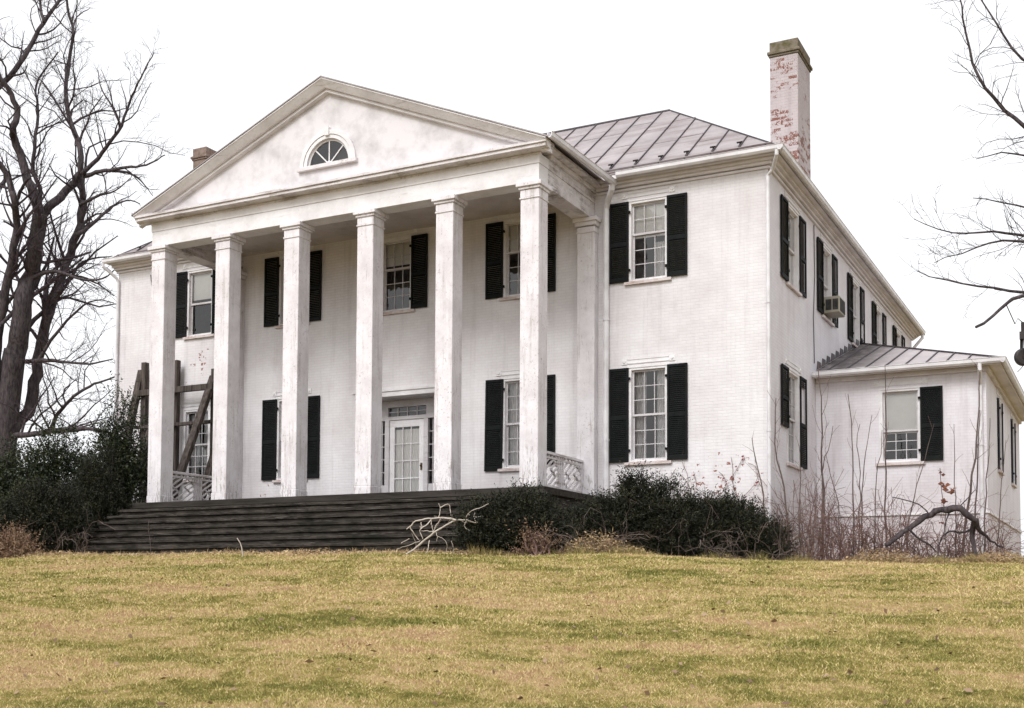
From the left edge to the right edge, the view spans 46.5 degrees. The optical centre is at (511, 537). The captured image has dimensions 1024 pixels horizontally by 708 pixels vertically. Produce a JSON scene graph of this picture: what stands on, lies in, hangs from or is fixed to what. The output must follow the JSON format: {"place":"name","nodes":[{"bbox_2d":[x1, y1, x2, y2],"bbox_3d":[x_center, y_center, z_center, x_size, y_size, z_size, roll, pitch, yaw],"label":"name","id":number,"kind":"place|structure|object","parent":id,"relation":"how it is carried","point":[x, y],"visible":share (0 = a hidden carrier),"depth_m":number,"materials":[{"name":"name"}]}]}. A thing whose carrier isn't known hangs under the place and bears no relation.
{"place":"outdoors","nodes":[
{"label":"outdoors","id":0,"kind":"place"},
{"bbox_2d":[0,551,1023,707],"bbox_3d":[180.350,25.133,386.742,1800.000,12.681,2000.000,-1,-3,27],"label":"lawn","id":1,"kind":"structure","parent":0,"point":[612,654],"depth_m":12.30,"materials":[{"name":"plant"}]},
{"bbox_2d":[0,430,48,510],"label":"evergreen shrub","id":2,"kind":"object","parent":1,"relation":"on","point":[8,464],"visible":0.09,"depth_m":33.72,"materials":[{"name":"green plant"}]},
{"bbox_2d":[0,519,56,558],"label":"dead bush","id":3,"kind":"object","parent":1,"relation":"on","point":[11,545],"visible":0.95,"depth_m":27.79,"materials":[{"name":"brown plant"}]},
{"bbox_2d":[0,472,101,552],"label":"yew bush","id":4,"kind":"object","parent":1,"relation":"on","point":[54,506],"visible":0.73,"depth_m":29.18,"materials":[{"name":"green plant"}]},
{"bbox_2d":[0,410,101,501],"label":"evergreen shrub","id":5,"kind":"object","parent":1,"relation":"on","point":[54,468],"visible":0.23,"depth_m":33.06,"materials":[{"name":"green plant"}]},
{"bbox_2d":[0,511,115,552],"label":"bramble thicket","id":6,"kind":"object","parent":1,"relation":"on","point":[83,548],"visible":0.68,"depth_m":28.47,"materials":[{"name":"brown plant"}]},
{"bbox_2d":[0,0,190,471],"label":"bare tree","id":7,"kind":"object","parent":1,"relation":"on","point":[13,417],"visible":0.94,"depth_m":39.64,"materials":[{"name":"grey plant"}]},
{"bbox_2d":[58,433,145,534],"bbox_3d":[-10.996,-1.099,31.997,2.530,3.407,1.985,-1,-3,27],"label":"yew bush","id":8,"kind":"object","parent":1,"relation":"on","point":[97,488],"visible":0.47,"depth_m":31.64,"materials":[{"name":"green plant"}]},
{"bbox_2d":[80,370,149,504],"bbox_3d":[-10.742,-1.974,32.624,2.737,5.212,1.957,0,-3,9],"label":"evergreen shrub","id":9,"kind":"object","parent":1,"relation":"on","point":[133,479],"visible":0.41,"depth_m":32.52,"materials":[{"name":"green plant"}]},
{"bbox_2d":[124,360,213,502],"bbox_3d":[-10.572,-2.350,34.468,3.220,6.145,2.627,-1,-3,27],"label":"timber shoring","id":10,"kind":"object","parent":1,"relation":"on","point":[141,387],"visible":0.34,"depth_m":35.18,"materials":[{"name":"wood"}]},
{"bbox_2d":[397,503,486,553],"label":"dead branch","id":11,"kind":"object","parent":1,"relation":"on","point":[434,531],"visible":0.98,"depth_m":22.93,"materials":[{"name":"brown wood"}]},
{"bbox_2d":[4,551,1014,707],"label":"blown leaves","id":12,"kind":"object","parent":1,"relation":"on","point":[849,671],"visible":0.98,"depth_m":11.44,"materials":[{"name":"brown plant"}]},
{"bbox_2d":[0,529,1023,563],"bbox_3d":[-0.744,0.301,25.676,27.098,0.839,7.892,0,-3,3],"label":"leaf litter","id":13,"kind":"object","parent":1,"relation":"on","point":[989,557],"visible":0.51,"depth_m":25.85,"materials":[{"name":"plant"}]},
{"bbox_2d":[436,477,588,555],"bbox_3d":[0.013,-0.409,23.599,3.080,1.687,2.124,1,-3,-7],"label":"yew bush","id":14,"kind":"object","parent":1,"relation":"on","point":[490,528],"visible":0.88,"depth_m":23.19,"materials":[{"name":"green plant"}]},
{"bbox_2d":[503,516,572,555],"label":"dead bush","id":15,"kind":"object","parent":1,"relation":"on","point":[530,550],"visible":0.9,"depth_m":22.72,"materials":[{"name":"brown plant"}]},
{"bbox_2d":[63,37,1023,559],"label":"manor house","id":16,"kind":"structure","parent":1,"relation":"on","point":[389,317],"depth_m":30.12,"materials":[{"name":"paint"}]},
{"bbox_2d":[175,263,215,339],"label":"window","id":17,"kind":"structure","parent":16,"relation":"in","point":[199,283],"depth_m":35.92,"materials":[{"name":"paint"}]},
{"bbox_2d":[180,400,210,482],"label":"window","id":18,"kind":"structure","parent":16,"relation":"in","point":[195,466],"depth_m":35.73,"materials":[{"name":"paint"}]},
{"bbox_2d":[261,388,319,482],"bbox_3d":[-6.243,-2.899,34.001,2.020,2.640,0.349,-1,-3,27],"label":"window","id":19,"kind":"structure","parent":16,"relation":"in","point":[269,471],"depth_m":34.12,"materials":[{"name":"paint"}]},
{"bbox_2d":[264,246,321,328],"bbox_3d":[-6.238,-7.195,34.178,2.020,2.320,0.275,-1,-3,27],"label":"window","id":20,"kind":"structure","parent":16,"relation":"in","point":[277,322],"depth_m":34.32,"materials":[{"name":"paint"}]},
{"bbox_2d":[297,126,357,172],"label":"lunette window","id":21,"kind":"structure","parent":16,"relation":"in","point":[338,151],"depth_m":29.92,"materials":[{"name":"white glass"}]},
{"bbox_2d":[383,229,427,315],"bbox_3d":[-3.128,-7.257,32.573,2.020,2.320,0.275,-1,-3,27],"label":"window","id":22,"kind":"structure","parent":16,"relation":"in","point":[398,251],"depth_m":32.35,"materials":[{"name":"paint"}]},
{"bbox_2d":[389,418,423,491],"bbox_3d":[-2.898,-2.054,32.753,1.110,2.415,0.152,-1,-3,27],"label":"door","id":23,"kind":"structure","parent":16,"relation":"in","point":[406,447],"depth_m":32.82,"materials":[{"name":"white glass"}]},
{"bbox_2d":[484,369,554,471],"bbox_3d":[0.251,-3.028,30.649,2.020,2.640,0.349,-1,-3,27],"label":"window","id":24,"kind":"structure","parent":16,"relation":"in","point":[507,436],"depth_m":30.82,"materials":[{"name":"paint"}]},
{"bbox_2d":[485,212,555,300],"bbox_3d":[0.257,-7.325,30.826,2.020,2.320,0.275,-1,-3,27],"label":"window","id":25,"kind":"structure","parent":16,"relation":"in","point":[509,244],"depth_m":31.00,"materials":[{"name":"paint"}]},
{"bbox_2d":[609,185,686,285],"bbox_3d":[3.383,-7.386,29.253,2.020,2.320,0.349,-1,-3,27],"label":"window","id":26,"kind":"structure","parent":16,"relation":"in","point":[646,217],"depth_m":29.27,"materials":[{"name":"paint"}]},
{"bbox_2d":[609,354,687,465],"bbox_3d":[3.361,-3.091,29.044,2.020,2.640,0.349,-1,-3,27],"label":"window","id":27,"kind":"structure","parent":16,"relation":"in","point":[632,439],"depth_m":29.09,"materials":[{"name":"paint"}]},
{"bbox_2d":[669,449,766,509],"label":"climbing vine","id":28,"kind":"object","parent":16,"relation":"attached to","point":[742,456],"visible":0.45,"depth_m":27.89,"materials":[{"name":"plant"}]},
{"bbox_2d":[781,190,806,297],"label":"window","id":29,"kind":"structure","parent":16,"relation":"in","point":[792,241],"depth_m":30.23,"materials":[{"name":"paint"}]},
{"bbox_2d":[781,357,807,470],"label":"window","id":30,"kind":"structure","parent":16,"relation":"in","point":[794,382],"depth_m":30.02,"materials":[{"name":"paint"}]},
{"bbox_2d":[817,233,837,327],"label":"window","id":31,"kind":"structure","parent":16,"relation":"in","point":[827,272],"depth_m":33.48,"materials":[{"name":"paint"}]},
{"bbox_2d":[824,295,844,318],"bbox_3d":[8.883,-6.404,33.072,0.616,0.460,0.728,-1,-3,27],"label":"air conditioner","id":32,"kind":"object","parent":16,"relation":"attached to","point":[834,306],"visible":0.9,"depth_m":32.76,"materials":[{"name":"beige metal"}]},
{"bbox_2d":[847,268,864,347],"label":"window","id":33,"kind":"structure","parent":16,"relation":"in","point":[856,321],"depth_m":37.17,"materials":[{"name":"paint"}]},
{"bbox_2d":[872,297,886,344],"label":"window","id":34,"kind":"structure","parent":16,"relation":"in","point":[879,321],"depth_m":40.57,"materials":[{"name":"paint"}]},
{"bbox_2d":[893,321,904,346],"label":"window","id":35,"kind":"structure","parent":16,"relation":"in","point":[899,338],"depth_m":43.79,"materials":[{"name":"paint"}]},
{"bbox_2d":[872,378,943,465],"bbox_3d":[10.223,-2.982,30.733,1.740,2.220,0.275,-1,-3,27],"label":"window","id":36,"kind":"structure","parent":16,"relation":"in","point":[906,412],"depth_m":30.69,"materials":[{"name":"paint"}]},
{"bbox_2d":[996,389,1004,475],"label":"window","id":37,"kind":"structure","parent":16,"relation":"in","point":[1000,412],"depth_m":33.07,"materials":[{"name":"paint"}]},
{"bbox_2d":[1010,411,1016,488],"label":"window","id":38,"kind":"structure","parent":16,"relation":"in","point":[1013,425],"depth_m":36.87,"materials":[{"name":"paint"}]},
{"bbox_2d":[503,516,664,554],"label":"bramble thicket","id":39,"kind":"object","parent":1,"relation":"on","point":[591,542],"visible":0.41,"depth_m":23.04,"materials":[{"name":"brown plant"}]},
{"bbox_2d":[559,458,716,556],"bbox_3d":[2.485,-0.582,25.338,4.175,2.342,2.264,-1,-3,27],"label":"yew bush","id":40,"kind":"object","parent":1,"relation":"on","point":[613,511],"visible":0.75,"depth_m":25.00,"materials":[{"name":"green plant"}]},
{"bbox_2d":[583,498,697,556],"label":"bramble thicket","id":41,"kind":"object","parent":1,"relation":"on","point":[639,523],"visible":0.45,"depth_m":24.57,"materials":[{"name":"brown plant"}]},
{"bbox_2d":[652,479,805,559],"bbox_3d":[4.468,-0.330,25.143,3.254,1.900,2.044,0,-3,2],"label":"yew bush","id":42,"kind":"object","parent":1,"relation":"on","point":[731,510],"visible":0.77,"depth_m":24.75,"materials":[{"name":"green plant"}]},
{"bbox_2d":[465,541,1022,562],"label":"tall grass","id":43,"kind":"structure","parent":1,"relation":"on","point":[482,552],"depth_m":24.05,"materials":[{"name":"beige plant"}]},
{"bbox_2d":[663,497,844,560],"bbox_3d":[5.038,-0.128,24.745,4.114,1.518,2.911,1,-3,-17],"label":"bramble thicket","id":44,"kind":"object","parent":1,"relation":"on","point":[754,556],"visible":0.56,"depth_m":24.25,"materials":[{"name":"brown plant"}]},
{"bbox_2d":[745,432,764,514],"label":"bare sapling","id":45,"kind":"object","parent":1,"relation":"on","point":[758,473],"visible":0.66,"depth_m":26.40,"materials":[{"name":"brown plant"}]},
{"bbox_2d":[767,392,791,560],"bbox_3d":[5.951,-1.340,26.798,0.577,3.935,0.822,-1,-3,27],"label":"bare sapling","id":46,"kind":"object","parent":1,"relation":"on","point":[781,477],"visible":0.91,"depth_m":26.83,"materials":[{"name":"brown plant"}]},
{"bbox_2d":[790,441,801,559],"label":"bare sapling","id":47,"kind":"object","parent":1,"relation":"on","point":[799,503],"visible":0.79,"depth_m":26.96,"materials":[{"name":"brown plant"}]},
{"bbox_2d":[812,362,830,559],"bbox_3d":[7.390,-1.795,28.321,0.444,4.815,0.947,-1,-3,18],"label":"bare sapling","id":48,"kind":"object","parent":1,"relation":"on","point":[822,436],"visible":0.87,"depth_m":28.32,"materials":[{"name":"brown plant"}]},
{"bbox_2d":[756,462,891,561],"bbox_3d":[6.822,-0.564,27.307,3.704,2.486,4.532,-1,-3,17],"label":"bramble thicket","id":49,"kind":"object","parent":1,"relation":"on","point":[820,537],"visible":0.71,"depth_m":27.06,"materials":[{"name":"plant"}]},
{"bbox_2d":[810,426,838,552],"bbox_3d":[7.398,-1.038,28.239,0.774,3.307,0.243,1,-3,-20],"label":"bare sapling","id":50,"kind":"object","parent":1,"relation":"on","point":[822,477],"visible":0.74,"depth_m":28.21,"materials":[{"name":"brown plant"}]},
{"bbox_2d":[822,455,849,556],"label":"bare sapling","id":51,"kind":"object","parent":1,"relation":"on","point":[835,502],"visible":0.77,"depth_m":27.61,"materials":[{"name":"brown plant"}]},
{"bbox_2d":[829,394,870,555],"bbox_3d":[7.916,-1.409,27.966,1.108,4.030,0.232,1,-3,-20],"label":"bare sapling","id":52,"kind":"object","parent":1,"relation":"on","point":[852,476],"visible":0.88,"depth_m":27.98,"materials":[{"name":"brown plant"}]},
{"bbox_2d":[850,424,861,554],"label":"bare sapling","id":53,"kind":"object","parent":1,"relation":"on","point":[859,489],"visible":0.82,"depth_m":28.18,"materials":[{"name":"brown plant"}]},
{"bbox_2d":[856,409,879,558],"bbox_3d":[8.455,-1.234,28.288,0.558,3.688,0.415,0,-3,11],"label":"bare sapling","id":54,"kind":"object","parent":1,"relation":"on","point":[863,479],"visible":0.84,"depth_m":28.34,"materials":[{"name":"brown plant"}]},
{"bbox_2d":[869,435,884,552],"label":"bare sapling","id":55,"kind":"object","parent":1,"relation":"on","point":[876,484],"visible":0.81,"depth_m":28.61,"materials":[{"name":"brown plant"}]},
{"bbox_2d":[794,482,966,560],"bbox_3d":[8.915,-0.400,28.245,3.976,2.198,3.458,1,-3,-9],"label":"bramble thicket","id":56,"kind":"object","parent":1,"relation":"on","point":[890,531],"visible":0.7,"depth_m":27.88,"materials":[{"name":"plant"}]},
{"bbox_2d":[880,368,902,556],"bbox_3d":[8.840,-1.763,27.974,0.352,4.698,0.651,1,-3,-18],"label":"bare sapling","id":57,"kind":"object","parent":1,"relation":"on","point":[886,429],"visible":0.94,"depth_m":28.22,"materials":[{"name":"brown plant"}]},
{"bbox_2d":[906,417,933,549],"bbox_3d":[9.566,-1.157,27.932,0.686,3.494,0.232,0,-3,6],"label":"bare sapling","id":58,"kind":"object","parent":1,"relation":"on","point":[917,481],"visible":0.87,"depth_m":27.94,"materials":[{"name":"brown plant"}]},
{"bbox_2d":[885,484,1003,555],"bbox_3d":[9.871,-0.415,27.032,2.809,1.670,0.816,0,-3,0],"label":"fallen limb","id":59,"kind":"object","parent":1,"relation":"on","point":[968,515],"visible":0.99,"depth_m":27.01,"materials":[{"name":"brown wood"}]},
{"bbox_2d":[938,470,954,559],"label":"leafy stem","id":60,"kind":"object","parent":1,"relation":"on","point":[943,500],"visible":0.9,"depth_m":27.58,"materials":[{"name":"brown plant"}]},
{"bbox_2d":[943,426,956,556],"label":"bare sapling","id":61,"kind":"object","parent":1,"relation":"on","point":[955,491],"visible":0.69,"depth_m":28.56,"materials":[{"name":"brown plant"}]},
{"bbox_2d":[877,491,1023,558],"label":"bramble thicket","id":62,"kind":"object","parent":1,"relation":"on","point":[952,552],"visible":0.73,"depth_m":28.26,"materials":[{"name":"plant"}]},
{"bbox_2d":[897,0,1023,327],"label":"bare tree","id":63,"kind":"object","parent":1,"relation":"on","point":[1015,119],"visible":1,"depth_m":19.13,"materials":[{"name":"grey plant"}]},
{"bbox_2d":[1007,306,1023,371],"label":"hanging pulley","id":64,"kind":"object","parent":63,"relation":"hanging from","point":[1019,357],"visible":1,"depth_m":18.91,"materials":[{"name":"metal"}]},
{"bbox_2d":[961,358,983,556],"bbox_3d":[10.931,-1.831,28.179,0.657,4.723,0.618,1,-3,-20],"label":"bare sapling","id":65,"kind":"object","parent":1,"relation":"on","point":[970,484],"visible":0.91,"depth_m":28.20,"materials":[{"name":"brown plant"}]},
{"bbox_2d":[972,412,987,516],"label":"bare sapling","id":66,"kind":"object","parent":1,"relation":"on","point":[974,510],"visible":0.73,"depth_m":28.29,"materials":[{"name":"brown plant"}]},
{"bbox_2d":[983,429,997,551],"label":"bare sapling","id":67,"kind":"object","parent":1,"relation":"on","point":[986,496],"visible":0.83,"depth_m":28.57,"materials":[{"name":"brown plant"}]},
{"bbox_2d":[991,436,1008,550],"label":"bare sapling","id":68,"kind":"object","parent":1,"relation":"on","point":[1000,496],"visible":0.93,"depth_m":28.95,"materials":[{"name":"brown plant"}]},
{"bbox_2d":[0,0,1023,556],"label":"sky","id":69,"kind":"structure","parent":0,"point":[887,127],"materials":[{"name":"white"}]}
]}

